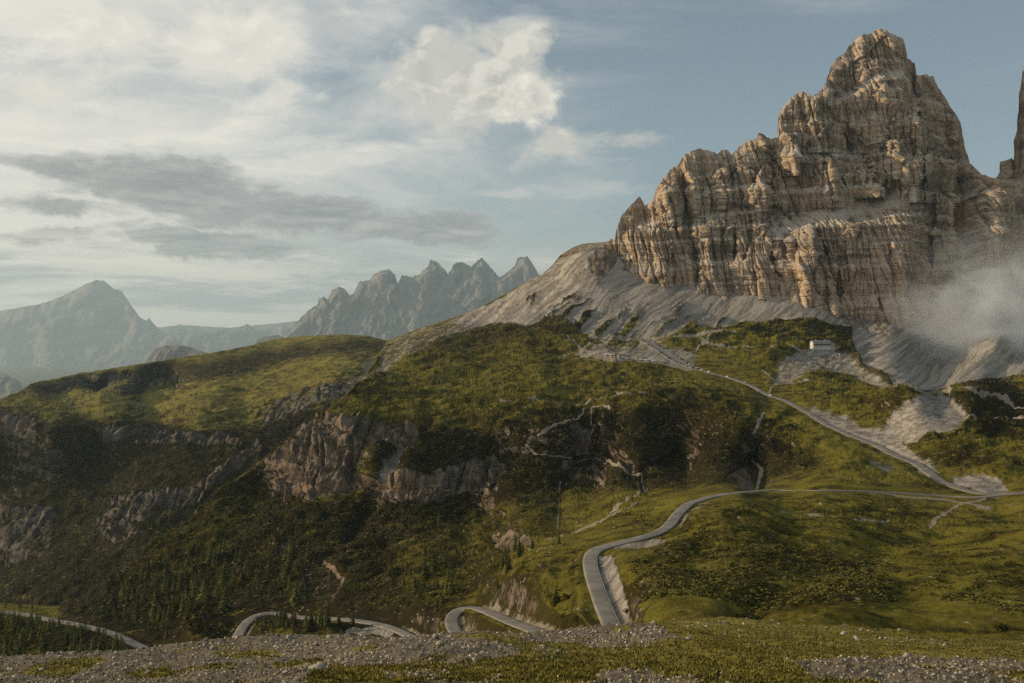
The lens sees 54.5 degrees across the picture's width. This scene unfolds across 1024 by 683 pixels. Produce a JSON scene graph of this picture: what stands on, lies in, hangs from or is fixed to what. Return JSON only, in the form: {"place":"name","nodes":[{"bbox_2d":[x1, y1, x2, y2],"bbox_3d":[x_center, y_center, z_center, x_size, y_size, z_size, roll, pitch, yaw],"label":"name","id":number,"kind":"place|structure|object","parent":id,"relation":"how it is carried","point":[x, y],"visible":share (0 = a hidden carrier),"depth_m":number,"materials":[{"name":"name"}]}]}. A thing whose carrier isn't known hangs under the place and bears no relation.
{"place":"outdoors","nodes":[
{"label":"outdoors","id":0,"kind":"place"},
{"bbox_2d":[0,372,23,398],"bbox_3d":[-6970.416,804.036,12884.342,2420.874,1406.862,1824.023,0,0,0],"label":"crag","id":1,"kind":"structure","parent":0,"point":[9,385],"depth_m":12513.64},
{"bbox_2d":[0,367,115,387],"bbox_3d":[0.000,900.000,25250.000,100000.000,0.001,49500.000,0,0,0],"label":"valley floor","id":2,"kind":"structure","parent":0,"point":[25,376],"depth_m":28887.59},
{"bbox_2d":[1,610,149,648],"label":"road","id":3,"kind":"structure","parent":0,"point":[135,644],"depth_m":517.14,"materials":[{"name":"grey asphalt"}]},
{"bbox_2d":[0,280,187,366],"bbox_3d":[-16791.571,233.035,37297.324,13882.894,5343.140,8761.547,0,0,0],"label":"mountain","id":4,"kind":"structure","parent":0,"point":[98,323],"depth_m":37065.00,"materials":[{"name":"grey stone"}]},
{"bbox_2d":[146,345,205,362],"bbox_3d":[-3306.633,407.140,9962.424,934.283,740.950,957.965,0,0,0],"label":"rocky knoll","id":5,"kind":"structure","parent":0,"point":[164,352],"depth_m":9730.45,"materials":[{"name":"grey stone"}]},
{"bbox_2d":[0,334,388,605],"bbox_3d":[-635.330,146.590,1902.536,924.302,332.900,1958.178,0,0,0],"label":"plateau","id":6,"kind":"structure","parent":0,"point":[338,365],"depth_m":1501.45,"materials":[{"name":"green plant"}]},
{"bbox_2d":[0,349,329,596],"bbox_3d":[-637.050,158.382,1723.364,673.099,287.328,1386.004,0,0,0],"label":"wood","id":7,"kind":"object","parent":6,"relation":"on","point":[105,556],"visible":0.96,"depth_m":1377.15,"materials":[{"name":"green plant"}]},
{"bbox_2d":[157,321,297,333],"bbox_3d":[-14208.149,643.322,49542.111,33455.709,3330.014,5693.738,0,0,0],"label":"horizon ridge","id":8,"kind":"structure","parent":0,"point":[178,329],"depth_m":48861.28,"materials":[{"name":"grey stone"}]},
{"bbox_2d":[167,324,290,352],"bbox_3d":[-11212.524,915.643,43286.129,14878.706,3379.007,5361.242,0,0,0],"label":"distant ridge","id":9,"kind":"structure","parent":0,"point":[220,339],"depth_m":42408.94,"materials":[{"name":"grey stone"}]},
{"bbox_2d":[255,335,282,343],"bbox_3d":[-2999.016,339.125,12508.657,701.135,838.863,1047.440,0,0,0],"label":"knoll","id":10,"kind":"structure","parent":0,"point":[264,339],"depth_m":12222.59,"materials":[{"name":"grey stone"}]},
{"bbox_2d":[232,612,415,636],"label":"road","id":11,"kind":"structure","parent":0,"point":[243,626],"depth_m":478.26,"materials":[{"name":"grey asphalt"}]},
{"bbox_2d":[283,256,538,339],"bbox_3d":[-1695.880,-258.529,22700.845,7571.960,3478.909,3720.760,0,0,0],"label":"jagged peaks","id":12,"kind":"object","parent":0,"point":[384,304],"visible":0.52,"depth_m":21980.91,"materials":[{"name":"grey stone"}]},
{"bbox_2d":[445,606,544,631],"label":"road","id":13,"kind":"structure","parent":0,"point":[452,620],"depth_m":358.80,"materials":[{"name":"grey asphalt"}]},
{"bbox_2d":[0,241,1023,656],"bbox_3d":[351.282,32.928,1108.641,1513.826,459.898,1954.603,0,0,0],"label":"hillside","id":14,"kind":"structure","parent":0,"point":[348,445],"depth_m":849.37,"materials":[{"name":"green plant"}]},
{"bbox_2d":[0,612,5,629],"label":"conifer","id":15,"kind":"object","parent":14,"relation":"on","point":[2,622],"visible":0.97,"depth_m":510.67,"materials":[{"name":"green plant"}]},
{"bbox_2d":[1,633,8,649],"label":"conifer","id":16,"kind":"object","parent":14,"relation":"on","point":[6,637],"visible":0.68,"depth_m":482.25,"materials":[{"name":"green plant"}]},
{"bbox_2d":[2,639,9,655],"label":"conifer","id":17,"kind":"object","parent":14,"relation":"on","point":[6,650],"visible":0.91,"depth_m":462.01,"materials":[{"name":"green plant"}]},
{"bbox_2d":[5,611,17,632],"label":"conifer","id":18,"kind":"object","parent":14,"relation":"on","point":[13,617],"visible":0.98,"depth_m":506.15,"materials":[{"name":"green plant"}]},
{"bbox_2d":[18,631,25,652],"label":"conifer","id":19,"kind":"object","parent":14,"relation":"on","point":[21,643],"visible":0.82,"depth_m":466.16,"materials":[{"name":"green plant"}]},
{"bbox_2d":[26,618,31,633],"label":"conifer","id":20,"kind":"object","parent":14,"relation":"on","point":[29,628],"visible":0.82,"depth_m":505.56,"materials":[{"name":"green plant"}]},
{"bbox_2d":[28,622,38,638],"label":"conifer","id":21,"kind":"object","parent":14,"relation":"on","point":[34,632],"visible":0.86,"depth_m":485.05,"materials":[{"name":"green plant"}]},
{"bbox_2d":[37,621,43,637],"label":"conifer","id":22,"kind":"object","parent":14,"relation":"on","point":[40,629],"visible":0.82,"depth_m":487.07,"materials":[{"name":"green plant"}]},
{"bbox_2d":[37,643,45,654],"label":"conifer","id":23,"kind":"object","parent":14,"relation":"on","point":[41,650],"visible":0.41,"depth_m":448.96,"materials":[{"name":"green plant"}]},
{"bbox_2d":[37,627,50,647],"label":"conifer","id":24,"kind":"object","parent":14,"relation":"on","point":[43,637],"visible":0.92,"depth_m":468.39,"materials":[{"name":"green plant"}]},
{"bbox_2d":[45,618,53,632],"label":"conifer","id":25,"kind":"object","parent":14,"relation":"on","point":[50,629],"visible":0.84,"depth_m":500.72,"materials":[{"name":"green plant"}]},
{"bbox_2d":[56,616,62,631],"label":"conifer","id":26,"kind":"object","parent":14,"relation":"on","point":[58,625],"visible":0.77,"depth_m":512.18,"materials":[{"name":"green plant"}]},
{"bbox_2d":[75,627,80,642],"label":"conifer","id":27,"kind":"object","parent":14,"relation":"on","point":[78,634],"visible":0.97,"depth_m":472.86,"materials":[{"name":"green plant"}]},
{"bbox_2d":[78,638,84,652],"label":"conifer","id":28,"kind":"object","parent":14,"relation":"on","point":[81,647],"visible":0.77,"depth_m":446.44,"materials":[{"name":"green plant"}]},
{"bbox_2d":[79,625,85,636],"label":"conifer","id":29,"kind":"object","parent":14,"relation":"on","point":[81,633],"visible":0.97,"depth_m":482.58,"materials":[{"name":"green plant"}]},
{"bbox_2d":[89,637,96,650],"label":"conifer","id":30,"kind":"object","parent":14,"relation":"on","point":[92,648],"visible":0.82,"depth_m":438.92,"materials":[{"name":"green plant"}]},
{"bbox_2d":[95,631,107,650],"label":"conifer","id":31,"kind":"object","parent":14,"relation":"on","point":[103,646],"visible":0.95,"depth_m":441.49,"materials":[{"name":"green plant"}]},
{"bbox_2d":[107,588,118,607],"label":"conifer","id":32,"kind":"object","parent":14,"relation":"on","point":[114,597],"visible":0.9,"depth_m":595.58,"materials":[{"name":"green plant"}]},
{"bbox_2d":[111,638,117,649],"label":"conifer","id":33,"kind":"object","parent":14,"relation":"on","point":[114,646],"visible":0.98,"depth_m":457.41,"materials":[{"name":"green plant"}]},
{"bbox_2d":[115,630,119,647],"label":"conifer","id":34,"kind":"object","parent":14,"relation":"on","point":[116,640],"visible":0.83,"depth_m":461.13,"materials":[{"name":"green plant"}]},
{"bbox_2d":[117,634,125,649],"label":"conifer","id":35,"kind":"object","parent":14,"relation":"on","point":[121,644],"visible":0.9,"depth_m":460.23,"materials":[{"name":"green plant"}]},
{"bbox_2d":[118,588,126,602],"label":"conifer","id":36,"kind":"object","parent":14,"relation":"on","point":[123,595],"visible":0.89,"depth_m":602.23,"materials":[{"name":"green plant"}]},
{"bbox_2d":[130,589,135,602],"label":"conifer","id":37,"kind":"object","parent":14,"relation":"on","point":[132,600],"visible":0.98,"depth_m":592.24,"materials":[{"name":"green plant"}]},
{"bbox_2d":[131,595,142,620],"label":"conifer","id":38,"kind":"object","parent":14,"relation":"on","point":[137,611],"visible":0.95,"depth_m":555.29,"materials":[{"name":"green plant"}]},
{"bbox_2d":[149,597,159,619],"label":"conifer","id":39,"kind":"object","parent":14,"relation":"on","point":[154,606],"visible":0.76,"depth_m":551.57,"materials":[{"name":"green plant"}]},
{"bbox_2d":[150,585,160,603],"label":"conifer","id":40,"kind":"object","parent":14,"relation":"on","point":[155,593],"visible":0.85,"depth_m":577.90,"materials":[{"name":"green plant"}]},
{"bbox_2d":[156,603,161,622],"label":"conifer","id":41,"kind":"object","parent":14,"relation":"on","point":[158,616],"visible":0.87,"depth_m":531.67,"materials":[{"name":"green plant"}]},
{"bbox_2d":[160,574,169,593],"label":"conifer","id":42,"kind":"object","parent":14,"relation":"on","point":[164,587],"visible":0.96,"depth_m":604.33,"materials":[{"name":"green plant"}]},
{"bbox_2d":[162,560,171,577],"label":"conifer","id":43,"kind":"object","parent":14,"relation":"on","point":[167,571],"visible":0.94,"depth_m":646.79,"materials":[{"name":"green plant"}]},
{"bbox_2d":[165,602,172,619],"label":"conifer","id":44,"kind":"object","parent":14,"relation":"on","point":[169,615],"visible":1,"depth_m":522.74,"materials":[{"name":"green plant"}]},
{"bbox_2d":[176,595,185,618],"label":"conifer","id":45,"kind":"object","parent":14,"relation":"on","point":[181,615],"visible":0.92,"depth_m":517.90,"materials":[{"name":"green plant"}]},
{"bbox_2d":[183,602,190,619],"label":"conifer","id":46,"kind":"object","parent":14,"relation":"on","point":[186,614],"visible":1,"depth_m":513.86,"materials":[{"name":"green plant"}]},
{"bbox_2d":[184,587,193,609],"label":"conifer","id":47,"kind":"object","parent":14,"relation":"on","point":[186,595],"visible":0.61,"depth_m":529.35,"materials":[{"name":"green plant"}]},
{"bbox_2d":[187,596,192,613],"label":"conifer","id":48,"kind":"object","parent":14,"relation":"on","point":[190,607],"visible":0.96,"depth_m":518.79,"materials":[{"name":"green plant"}]},
{"bbox_2d":[189,577,200,596],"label":"conifer","id":49,"kind":"object","parent":14,"relation":"on","point":[194,591],"visible":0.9,"depth_m":589.52,"materials":[{"name":"green plant"}]},
{"bbox_2d":[194,578,208,600],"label":"conifer","id":50,"kind":"object","parent":14,"relation":"on","point":[203,591],"visible":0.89,"depth_m":551.90,"materials":[{"name":"green plant"}]},
{"bbox_2d":[201,593,210,609],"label":"conifer","id":51,"kind":"object","parent":14,"relation":"on","point":[207,604],"visible":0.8,"depth_m":532.00,"materials":[{"name":"green plant"}]},
{"bbox_2d":[206,541,213,558],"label":"conifer","id":52,"kind":"object","parent":14,"relation":"on","point":[209,553],"visible":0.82,"depth_m":705.23,"materials":[{"name":"green plant"}]},
{"bbox_2d":[210,556,217,567],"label":"conifer","id":53,"kind":"object","parent":14,"relation":"on","point":[213,563],"visible":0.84,"depth_m":662.43,"materials":[{"name":"green plant"}]},
{"bbox_2d":[213,583,220,596],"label":"conifer","id":54,"kind":"object","parent":14,"relation":"on","point":[216,590],"visible":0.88,"depth_m":562.98,"materials":[{"name":"green plant"}]},
{"bbox_2d":[218,558,230,583],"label":"conifer","id":55,"kind":"object","parent":14,"relation":"on","point":[224,571],"visible":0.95,"depth_m":603.23,"materials":[{"name":"green plant"}]},
{"bbox_2d":[218,584,232,609],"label":"conifer","id":56,"kind":"object","parent":14,"relation":"on","point":[224,602],"visible":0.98,"depth_m":526.58,"materials":[{"name":"green plant"}]},
{"bbox_2d":[238,568,245,580],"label":"conifer","id":57,"kind":"object","parent":14,"relation":"on","point":[241,575],"visible":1,"depth_m":593.09,"materials":[{"name":"green plant"}]},
{"bbox_2d":[254,571,259,587],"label":"conifer","id":58,"kind":"object","parent":14,"relation":"on","point":[256,581],"visible":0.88,"depth_m":568.85,"materials":[{"name":"green plant"}]},
{"bbox_2d":[266,552,273,567],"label":"conifer","id":59,"kind":"object","parent":14,"relation":"on","point":[269,562],"visible":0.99,"depth_m":629.86,"materials":[{"name":"green plant"}]},
{"bbox_2d":[276,614,281,627],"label":"conifer","id":60,"kind":"object","parent":14,"relation":"on","point":[278,624],"visible":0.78,"depth_m":453.58,"materials":[{"name":"green plant"}]},
{"bbox_2d":[282,578,286,590],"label":"conifer","id":61,"kind":"object","parent":14,"relation":"on","point":[284,586],"visible":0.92,"depth_m":563.50,"materials":[{"name":"green plant"}]},
{"bbox_2d":[281,566,288,582],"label":"conifer","id":62,"kind":"object","parent":14,"relation":"on","point":[284,576],"visible":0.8,"depth_m":586.33,"materials":[{"name":"green plant"}]},
{"bbox_2d":[282,545,287,559],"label":"conifer","id":63,"kind":"object","parent":14,"relation":"on","point":[284,556],"visible":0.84,"depth_m":663.62,"materials":[{"name":"green plant"}]},
{"bbox_2d":[285,560,291,573],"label":"conifer","id":64,"kind":"object","parent":14,"relation":"on","point":[289,569],"visible":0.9,"depth_m":604.78,"materials":[{"name":"green plant"}]},
{"bbox_2d":[285,572,293,594],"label":"conifer","id":65,"kind":"object","parent":14,"relation":"on","point":[290,587],"visible":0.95,"depth_m":556.74,"materials":[{"name":"green plant"}]},
{"bbox_2d":[284,549,294,566],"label":"conifer","id":66,"kind":"object","parent":14,"relation":"on","point":[288,557],"visible":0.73,"depth_m":648.39,"materials":[{"name":"green plant"}]},
{"bbox_2d":[290,543,295,557],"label":"conifer","id":67,"kind":"object","parent":14,"relation":"on","point":[292,552],"visible":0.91,"depth_m":666.39,"materials":[{"name":"green plant"}]},
{"bbox_2d":[288,578,304,605],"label":"conifer","id":68,"kind":"object","parent":14,"relation":"on","point":[297,599],"visible":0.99,"depth_m":524.77,"materials":[{"name":"green plant"}]},
{"bbox_2d":[308,608,316,626],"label":"conifer","id":69,"kind":"object","parent":14,"relation":"on","point":[312,621],"visible":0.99,"depth_m":445.12,"materials":[{"name":"green plant"}]},
{"bbox_2d":[317,606,323,623],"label":"conifer","id":70,"kind":"object","parent":14,"relation":"on","point":[319,618],"visible":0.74,"depth_m":452.46,"materials":[{"name":"green plant"}]},
{"bbox_2d":[322,606,331,626],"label":"conifer","id":71,"kind":"object","parent":14,"relation":"on","point":[327,619],"visible":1,"depth_m":442.37,"materials":[{"name":"green plant"}]},
{"bbox_2d":[350,611,355,624],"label":"conifer","id":72,"kind":"object","parent":14,"relation":"on","point":[352,621],"visible":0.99,"depth_m":454.18,"materials":[{"name":"green plant"}]},
{"bbox_2d":[411,574,419,590],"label":"conifer","id":73,"kind":"object","parent":14,"relation":"on","point":[414,585],"visible":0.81,"depth_m":473.61,"materials":[{"name":"green plant"}]},
{"bbox_2d":[418,557,429,577],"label":"conifer","id":74,"kind":"object","parent":14,"relation":"on","point":[426,571],"visible":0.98,"depth_m":520.94,"materials":[{"name":"green plant"}]},
{"bbox_2d":[422,541,427,556],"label":"conifer","id":75,"kind":"object","parent":14,"relation":"on","point":[425,552],"visible":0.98,"depth_m":583.35,"materials":[{"name":"green plant"}]},
{"bbox_2d":[429,552,438,571],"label":"conifer","id":76,"kind":"object","parent":14,"relation":"on","point":[433,567],"visible":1,"depth_m":528.85,"materials":[{"name":"green plant"}]},
{"bbox_2d":[429,592,438,597],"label":"dwarf pine","id":77,"kind":"object","parent":14,"relation":"on","point":[432,595],"visible":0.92,"depth_m":447.62,"materials":[{"name":"green plant"}]},
{"bbox_2d":[433,599,439,611],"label":"conifer","id":78,"kind":"object","parent":14,"relation":"on","point":[436,606],"visible":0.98,"depth_m":407.19,"materials":[{"name":"green plant"}]},
{"bbox_2d":[444,568,450,583],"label":"conifer","id":79,"kind":"object","parent":14,"relation":"on","point":[448,575],"visible":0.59,"depth_m":486.54,"materials":[{"name":"green plant"}]},
{"bbox_2d":[447,572,456,592],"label":"conifer","id":80,"kind":"object","parent":14,"relation":"on","point":[450,583],"visible":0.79,"depth_m":452.19,"materials":[{"name":"green plant"}]},
{"bbox_2d":[498,553,504,569],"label":"conifer","id":81,"kind":"object","parent":14,"relation":"on","point":[501,563],"visible":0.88,"depth_m":409.62,"materials":[{"name":"green plant"}]},
{"bbox_2d":[511,535,516,550],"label":"conifer","id":82,"kind":"object","parent":14,"relation":"on","point":[514,545],"visible":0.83,"depth_m":465.58,"materials":[{"name":"green plant"}]},
{"bbox_2d":[515,538,521,558],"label":"conifer","id":83,"kind":"object","parent":14,"relation":"on","point":[518,553],"visible":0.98,"depth_m":408.01,"materials":[{"name":"green plant"}]},
{"bbox_2d":[550,586,558,606],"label":"conifer","id":84,"kind":"object","parent":14,"relation":"on","point":[555,602],"visible":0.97,"depth_m":275.60,"materials":[{"name":"green plant"}]},
{"bbox_2d":[556,529,560,543],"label":"conifer","id":85,"kind":"object","parent":14,"relation":"on","point":[558,541],"visible":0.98,"depth_m":409.88,"materials":[{"name":"green plant"}]},
{"bbox_2d":[198,324,1023,616],"bbox_3d":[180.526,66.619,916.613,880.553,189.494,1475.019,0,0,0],"label":"shrub thicket","id":86,"kind":"object","parent":14,"relation":"on","point":[696,588],"visible":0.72,"depth_m":287.61,"materials":[{"name":"green plant"}]},
{"bbox_2d":[657,581,679,588],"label":"shrub","id":87,"kind":"object","parent":14,"relation":"on","point":[662,583],"visible":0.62,"depth_m":222.73,"materials":[{"name":"green plant"}]},
{"bbox_2d":[373,264,1023,627],"bbox_3d":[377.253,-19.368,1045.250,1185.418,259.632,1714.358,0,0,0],"label":"scattered stones","id":88,"kind":"object","parent":14,"relation":"on","point":[792,372],"visible":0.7,"depth_m":1471.03,"materials":[{"name":"stone"}]},
{"bbox_2d":[736,612,758,619],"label":"shrub","id":89,"kind":"object","parent":14,"relation":"on","point":[744,615],"visible":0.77,"depth_m":189.08,"materials":[{"name":"green plant"}]},
{"bbox_2d":[772,599,786,606],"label":"shrub","id":90,"kind":"object","parent":14,"relation":"on","point":[781,602],"visible":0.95,"depth_m":193.03,"materials":[{"name":"green plant"}]},
{"bbox_2d":[809,339,834,354],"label":"mountain refuge","id":91,"kind":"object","parent":14,"relation":"on","point":[824,347],"visible":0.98,"depth_m":1494.43,"materials":[{"name":"grey stone"}]},
{"bbox_2d":[993,621,1009,631],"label":"shrub","id":92,"kind":"object","parent":14,"relation":"on","point":[1000,626],"visible":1,"depth_m":167.20,"materials":[{"name":"green plant"}]},
{"bbox_2d":[0,616,1023,682],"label":"foreground slope","id":93,"kind":"structure","parent":0,"point":[121,656],"depth_m":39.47,"materials":[{"name":"grey gravel"}]},
{"bbox_2d":[308,662,325,669],"bbox_3d":[-5.216,8.764,26.636,0.456,0.214,0.606,0,0,2],"label":"boulder","id":94,"kind":"object","parent":93,"relation":"on","point":[319,665],"visible":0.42,"depth_m":26.61,"materials":[{"name":"stone"}]},
{"bbox_2d":[435,640,444,645],"bbox_3d":[-2.961,12.508,41.142,0.391,0.324,0.272,0,0,27],"label":"boulder","id":95,"kind":"object","parent":93,"relation":"on","point":[440,642],"visible":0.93,"depth_m":41.06,"materials":[{"name":"stone"}]},
{"bbox_2d":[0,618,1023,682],"bbox_3d":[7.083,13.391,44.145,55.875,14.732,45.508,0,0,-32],"label":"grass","id":96,"kind":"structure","parent":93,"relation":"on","point":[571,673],"depth_m":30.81,"materials":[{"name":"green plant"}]},
{"bbox_2d":[0,0,1023,327],"label":"sky","id":97,"kind":"structure","parent":0,"point":[211,163],"materials":[{"name":"blue"}]},
{"bbox_2d":[583,489,1000,625],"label":"road","id":98,"kind":"structure","parent":0,"point":[603,607],"depth_m":348.82,"materials":[{"name":"grey asphalt"}]},
{"bbox_2d":[596,490,999,623],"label":"road marking","id":99,"kind":"object","parent":98,"relation":"on","point":[648,537],"visible":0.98,"depth_m":324.23,"materials":[{"name":"white paint"}]},
{"bbox_2d":[602,28,1023,332],"bbox_3d":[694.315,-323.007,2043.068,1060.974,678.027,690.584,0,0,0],"label":"mountain","id":100,"kind":"structure","parent":0,"point":[860,186],"depth_m":1869.85,"materials":[{"name":"brown stone"}]},
{"bbox_2d":[996,67,1023,179],"bbox_3d":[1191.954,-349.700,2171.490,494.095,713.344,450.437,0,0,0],"label":"rock tower","id":101,"kind":"structure","parent":100,"relation":"attached to","point":[1011,168],"depth_m":2096.42,"materials":[{"name":"brown stone"}]},
{"bbox_2d":[640,340,1023,494],"bbox_3d":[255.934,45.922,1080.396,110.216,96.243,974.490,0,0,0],"label":"road","id":102,"kind":"structure","parent":0,"point":[930,473],"depth_m":882.24,"materials":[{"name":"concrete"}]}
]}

